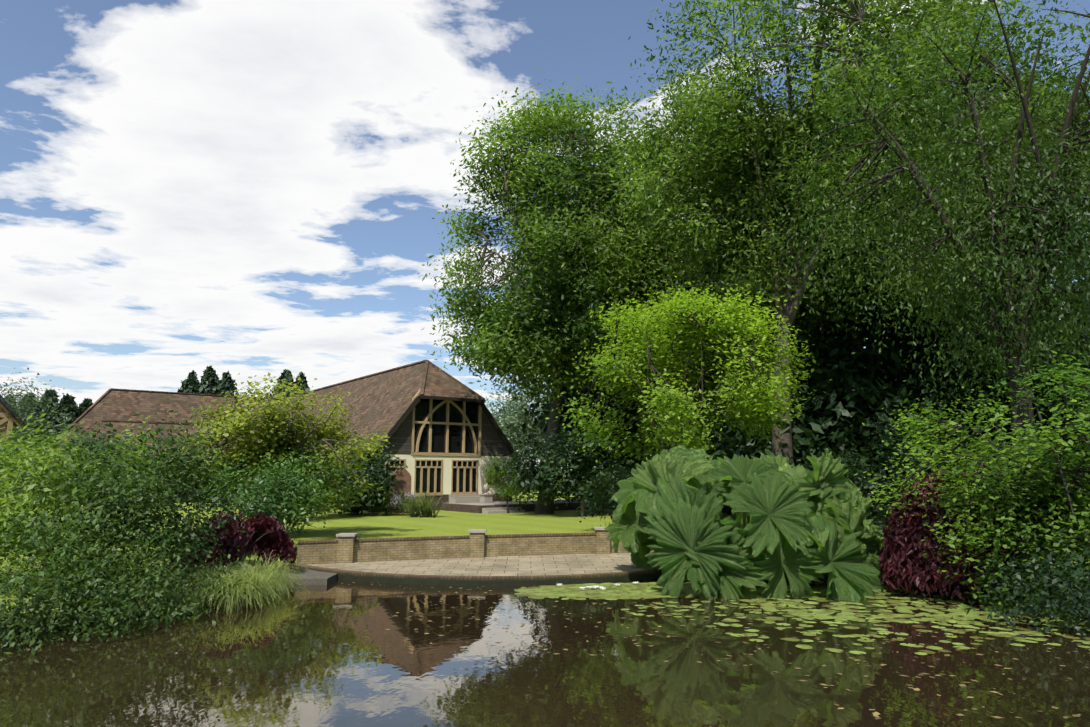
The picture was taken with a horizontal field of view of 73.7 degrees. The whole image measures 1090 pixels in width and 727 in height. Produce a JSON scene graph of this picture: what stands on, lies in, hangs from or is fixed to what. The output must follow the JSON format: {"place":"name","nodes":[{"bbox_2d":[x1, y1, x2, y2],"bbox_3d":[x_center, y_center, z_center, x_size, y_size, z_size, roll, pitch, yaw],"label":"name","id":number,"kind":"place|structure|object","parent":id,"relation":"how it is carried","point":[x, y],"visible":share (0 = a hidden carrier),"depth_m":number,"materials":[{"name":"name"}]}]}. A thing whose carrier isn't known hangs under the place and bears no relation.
{"place":"outdoors","nodes":[
{"label":"outdoors","id":0,"kind":"place"},
{"bbox_2d":[0,578,1089,726],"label":"pond water","id":1,"kind":"structure","parent":0,"point":[338,655],"depth_m":11.09,"materials":[{"name":"liquid"}]},
{"bbox_2d":[273,582,1088,722],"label":"floating leaves","id":2,"kind":"object","parent":1,"relation":"on","point":[875,714],"visible":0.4,"depth_m":12.71,"materials":[{"name":"plant"}]},
{"bbox_2d":[514,582,1089,654],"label":"lily pads","id":3,"kind":"object","parent":1,"relation":"on","point":[632,590],"visible":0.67,"depth_m":15.75,"materials":[{"name":"green plant"}]},
{"bbox_2d":[557,582,754,589],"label":"water lily flowers","id":4,"kind":"object","parent":3,"relation":"on","point":[595,586],"visible":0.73,"depth_m":18.61,"materials":[{"name":"white plant"}]},
{"bbox_2d":[0,475,1089,631],"bbox_3d":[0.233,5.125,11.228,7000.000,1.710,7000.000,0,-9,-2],"label":"ground","id":5,"kind":"structure","parent":0,"point":[364,525],"depth_m":35.57,"materials":[{"name":"green plant"}]},
{"bbox_2d":[0,395,24,454],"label":"timber house","id":6,"kind":"structure","parent":5,"relation":"on","point":[8,414],"depth_m":34.91,"materials":[{"name":"beige wood"}]},
{"bbox_2d":[5,366,309,456],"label":"conifers","id":7,"kind":"object","parent":5,"relation":"on","point":[209,382],"depth_m":107.98,"materials":[{"name":"green plant"}]},
{"bbox_2d":[0,410,428,573],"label":"light shrub leaves","id":8,"kind":"object","parent":5,"relation":"on","point":[16,502],"visible":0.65,"depth_m":17.71,"materials":[{"name":"green plant"}]},
{"bbox_2d":[118,549,313,620],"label":"ornamental grass","id":9,"kind":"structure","parent":5,"relation":"on","point":[263,581],"depth_m":16.59,"materials":[{"name":"green plant"}]},
{"bbox_2d":[190,431,368,535],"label":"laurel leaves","id":10,"kind":"object","parent":5,"relation":"on","point":[298,498],"visible":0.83,"depth_m":23.94,"materials":[{"name":"green plant"}]},
{"bbox_2d":[168,372,393,527],"bbox_3d":[-10.593,3.862,30.020,8.982,6.739,7.523,0,-9,-2],"label":"tree","id":11,"kind":"object","parent":5,"relation":"on","point":[280,439],"depth_m":28.91,"materials":[{"name":"green plant"}]},
{"bbox_2d":[0,368,577,456],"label":"tree leaves","id":12,"kind":"object","parent":5,"relation":"on","point":[512,420],"visible":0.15,"depth_m":112.36,"materials":[{"name":"green plant"}]},
{"bbox_2d":[283,570,336,584],"bbox_3d":[-6.662,6.284,20.328,1.600,0.760,1.900,0,-9,-2],"label":"stone landing","id":13,"kind":"object","parent":5,"relation":"on","point":[313,577],"visible":0.32,"depth_m":19.86,"materials":[{"name":"grey stone"}]},
{"bbox_2d":[39,360,616,513],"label":"barn","id":14,"kind":"structure","parent":5,"relation":"on","point":[443,428],"depth_m":54.08,"materials":[{"name":"tile"}]},
{"bbox_2d":[347,491,419,508],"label":"border flowers","id":15,"kind":"object","parent":5,"relation":"on","point":[396,499],"visible":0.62,"depth_m":44.26,"materials":[{"name":"plant"}]},
{"bbox_2d":[399,487,449,517],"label":"ornamental grass","id":16,"kind":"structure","parent":5,"relation":"on","point":[427,509],"depth_m":43.28,"materials":[{"name":"green plant"}]},
{"bbox_2d":[297,527,653,564],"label":"garden wall","id":17,"kind":"structure","parent":5,"relation":"on","point":[352,548],"depth_m":23.79,"materials":[{"name":"brick"}]},
{"bbox_2d":[295,552,661,585],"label":"paved terrace","id":18,"kind":"structure","parent":5,"relation":"on","point":[538,570],"depth_m":20.69,"materials":[{"name":"stone"}]},
{"bbox_2d":[482,452,534,512],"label":"lawn tree","id":19,"kind":"object","parent":5,"relation":"on","point":[502,483],"depth_m":48.03,"materials":[{"name":"green plant"}]},
{"bbox_2d":[0,410,1089,660],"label":"shrubs","id":20,"kind":"object","parent":5,"relation":"on","point":[90,584],"depth_m":16.14,"materials":[{"name":"green plant"}]},
{"bbox_2d":[416,68,716,513],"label":"tree","id":21,"kind":"object","parent":5,"relation":"on","point":[518,340],"depth_m":46.58,"materials":[{"name":"green plant"}]},
{"bbox_2d":[578,497,586,515],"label":"sundial pedestal","id":22,"kind":"object","parent":5,"relation":"on","point":[582,505],"visible":0.71,"depth_m":44.27,"materials":[{"name":"stone"}]},
{"bbox_2d":[172,468,1033,601],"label":"shrubs","id":23,"kind":"object","parent":5,"relation":"on","point":[903,548],"depth_m":17.75,"materials":[{"name":"purple plant"}]},
{"bbox_2d":[545,276,831,465],"bbox_3d":[5.638,1.748,30.583,11.317,11.071,10.387,0,-9,-2],"label":"tree","id":24,"kind":"object","parent":5,"relation":"on","point":[762,406],"depth_m":29.96,"materials":[{"name":"green plant"}]},
{"bbox_2d":[604,444,899,601],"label":"gunnera leaves","id":25,"kind":"object","parent":5,"relation":"on","point":[669,507],"visible":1,"depth_m":18.13,"materials":[{"name":"green plant"}]},
{"bbox_2d":[720,512,775,565],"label":"plant stems","id":26,"kind":"object","parent":25,"relation":"on","point":[746,518],"visible":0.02,"depth_m":19.71,"materials":[{"name":"green plant"}]},
{"bbox_2d":[513,0,1089,526],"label":"trees","id":27,"kind":"object","parent":5,"relation":"on","point":[849,380],"depth_m":37.58,"materials":[{"name":"green plant"}]},
{"bbox_2d":[595,0,1089,525],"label":"tree","id":28,"kind":"object","parent":5,"relation":"on","point":[732,166],"depth_m":34.46,"materials":[{"name":"green plant"}]},
{"bbox_2d":[754,0,1089,562],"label":"tree","id":29,"kind":"object","parent":5,"relation":"on","point":[1026,193],"depth_m":22.48,"materials":[{"name":"green plant"}]},
{"bbox_2d":[846,350,1089,622],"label":"shrub","id":30,"kind":"object","parent":5,"relation":"on","point":[1044,491],"depth_m":16.23,"materials":[{"name":"green plant"}]},
{"bbox_2d":[0,0,1089,474],"label":"sky","id":31,"kind":"structure","parent":0,"point":[249,188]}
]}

